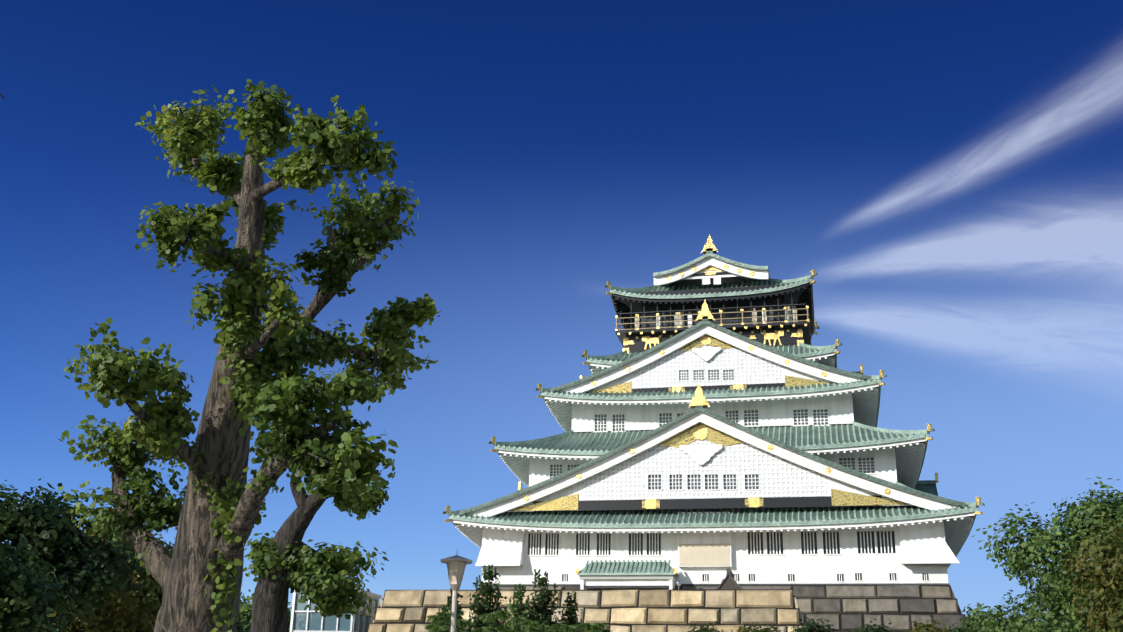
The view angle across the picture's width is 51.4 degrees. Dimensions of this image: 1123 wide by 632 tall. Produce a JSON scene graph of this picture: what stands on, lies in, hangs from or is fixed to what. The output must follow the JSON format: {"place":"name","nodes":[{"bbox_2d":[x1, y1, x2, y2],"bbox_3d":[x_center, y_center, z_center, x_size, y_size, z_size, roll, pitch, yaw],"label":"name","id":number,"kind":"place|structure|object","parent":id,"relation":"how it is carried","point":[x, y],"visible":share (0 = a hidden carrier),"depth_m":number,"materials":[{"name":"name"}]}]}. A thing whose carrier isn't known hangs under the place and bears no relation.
{"place":"outdoors","nodes":[
{"label":"outdoors","id":0,"kind":"place"},
{"bbox_2d":[290,588,381,631],"bbox_3d":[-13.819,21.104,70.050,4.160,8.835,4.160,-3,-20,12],"label":"building","id":1,"kind":"structure","parent":0,"point":[309,619],"depth_m":69.45,"materials":[{"name":"silver metal"}]},
{"bbox_2d":[0,0,1122,625],"label":"sky","id":2,"kind":"structure","parent":0,"point":[948,174],"materials":[{"name":"blue"}]},
{"bbox_2d":[373,590,802,623],"bbox_3d":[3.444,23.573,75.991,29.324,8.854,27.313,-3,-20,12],"label":"stone wall","id":3,"kind":"structure","parent":0,"point":[794,599],"depth_m":64.54,"materials":[{"name":"beige stone"}]},
{"bbox_2d":[367,589,802,631],"bbox_3d":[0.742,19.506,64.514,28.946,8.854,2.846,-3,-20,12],"label":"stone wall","id":4,"kind":"structure","parent":3,"relation":"attached to","point":[674,610],"depth_m":65.67,"materials":[{"name":"beige stone"}]},
{"bbox_2d":[676,580,681,588],"bbox_3d":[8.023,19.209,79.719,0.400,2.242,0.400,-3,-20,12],"label":"mirror ball post","id":5,"kind":"object","parent":3,"relation":"attached to","point":[678,583],"visible":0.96,"depth_m":79.89,"materials":[{"name":"silver metal"}]},
{"bbox_2d":[716,569,741,588],"bbox_3d":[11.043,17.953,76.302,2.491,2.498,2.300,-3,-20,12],"label":"small roof","id":6,"kind":"structure","parent":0,"point":[728,582],"depth_m":75.50,"materials":[{"name":"grey"}]},
{"label":"ground","id":7,"kind":"structure","parent":0,"visible":0},
{"bbox_2d":[0,528,77,631],"bbox_3d":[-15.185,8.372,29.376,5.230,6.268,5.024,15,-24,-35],"label":"tree","id":8,"kind":"object","parent":7,"relation":"on","point":[20,612],"visible":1,"depth_m":29.37,"materials":[{"name":"green plant"}]},
{"bbox_2d":[0,478,172,631],"bbox_3d":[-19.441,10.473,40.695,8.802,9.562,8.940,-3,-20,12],"label":"tree","id":9,"kind":"object","parent":7,"relation":"on","point":[48,532],"visible":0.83,"depth_m":40.63,"materials":[{"name":"green plant"}]},
{"bbox_2d":[10,513,174,631],"bbox_3d":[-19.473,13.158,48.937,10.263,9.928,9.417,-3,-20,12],"label":"tree","id":10,"kind":"object","parent":7,"relation":"on","point":[132,612],"visible":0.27,"depth_m":46.46,"materials":[{"name":"green plant"}]},
{"bbox_2d":[110,592,250,631],"bbox_3d":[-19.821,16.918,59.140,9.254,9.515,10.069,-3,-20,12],"label":"bush","id":11,"kind":"object","parent":7,"relation":"on","point":[239,629],"depth_m":60.26,"materials":[{"name":"plant"}]},
{"bbox_2d":[58,79,440,631],"bbox_3d":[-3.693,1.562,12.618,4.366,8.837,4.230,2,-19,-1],"label":"tree","id":12,"kind":"object","parent":7,"relation":"on","point":[215,516],"visible":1,"depth_m":12.58,"materials":[{"name":"green plant"}]},
{"bbox_2d":[236,589,291,631],"bbox_3d":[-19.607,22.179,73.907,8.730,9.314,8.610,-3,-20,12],"label":"bush","id":13,"kind":"object","parent":7,"relation":"on","point":[245,607],"visible":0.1,"depth_m":72.97,"materials":[{"name":"green plant"}]},
{"bbox_2d":[243,427,388,631],"bbox_3d":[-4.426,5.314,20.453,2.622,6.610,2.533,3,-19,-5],"label":"tree","id":14,"kind":"object","parent":7,"relation":"on","point":[280,570],"visible":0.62,"depth_m":20.73,"materials":[{"name":"green plant"}]},
{"bbox_2d":[440,551,472,631],"bbox_3d":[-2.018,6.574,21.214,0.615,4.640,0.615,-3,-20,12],"label":"park lamp post","id":15,"kind":"object","parent":7,"relation":"on","point":[456,564],"visible":1,"depth_m":21.70,"materials":[{"name":"metal"}]},
{"bbox_2d":[423,565,988,631],"bbox_3d":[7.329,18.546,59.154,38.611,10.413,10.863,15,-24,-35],"label":"shrub stems","id":16,"kind":"object","parent":7,"relation":"on","point":[534,621],"visible":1,"depth_m":56.34,"materials":[{"name":"green plant"}]},
{"bbox_2d":[479,585,966,631],"bbox_3d":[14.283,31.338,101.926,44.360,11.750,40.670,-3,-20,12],"label":"keep stone base","id":17,"kind":"object","parent":7,"relation":"on","point":[845,608],"visible":0.25,"depth_m":85.44,"materials":[{"name":"beige stone"}]},
{"bbox_2d":[442,234,984,589],"bbox_3d":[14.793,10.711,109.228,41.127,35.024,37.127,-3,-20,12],"label":"castle","id":18,"kind":"structure","parent":17,"relation":"on","point":[716,418],"depth_m":92.57,"materials":[{"name":"white paint"}]},
{"bbox_2d":[946,606,1038,631],"bbox_3d":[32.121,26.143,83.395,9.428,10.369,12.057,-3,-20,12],"label":"bush","id":19,"kind":"object","parent":7,"relation":"on","point":[964,621],"visible":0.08,"depth_m":82.43,"materials":[{"name":"green plant"}]},
{"bbox_2d":[953,564,1086,631],"bbox_3d":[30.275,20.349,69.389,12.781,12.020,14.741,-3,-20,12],"label":"bush","id":20,"kind":"object","parent":7,"relation":"on","point":[977,620],"visible":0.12,"depth_m":72.33,"materials":[{"name":"green plant"}]},
{"bbox_2d":[970,476,1122,631],"bbox_3d":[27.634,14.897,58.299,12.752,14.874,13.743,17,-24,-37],"label":"tree","id":21,"kind":"object","parent":7,"relation":"on","point":[1082,517],"visible":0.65,"depth_m":58.11,"materials":[{"name":"green plant"}]},
{"bbox_2d":[1053,512,1122,631],"bbox_3d":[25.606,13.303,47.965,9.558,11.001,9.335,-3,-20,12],"label":"tree","id":22,"kind":"object","parent":7,"relation":"on","point":[1106,582],"visible":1,"depth_m":49.70,"materials":[{"name":"green plant"}]}
]}

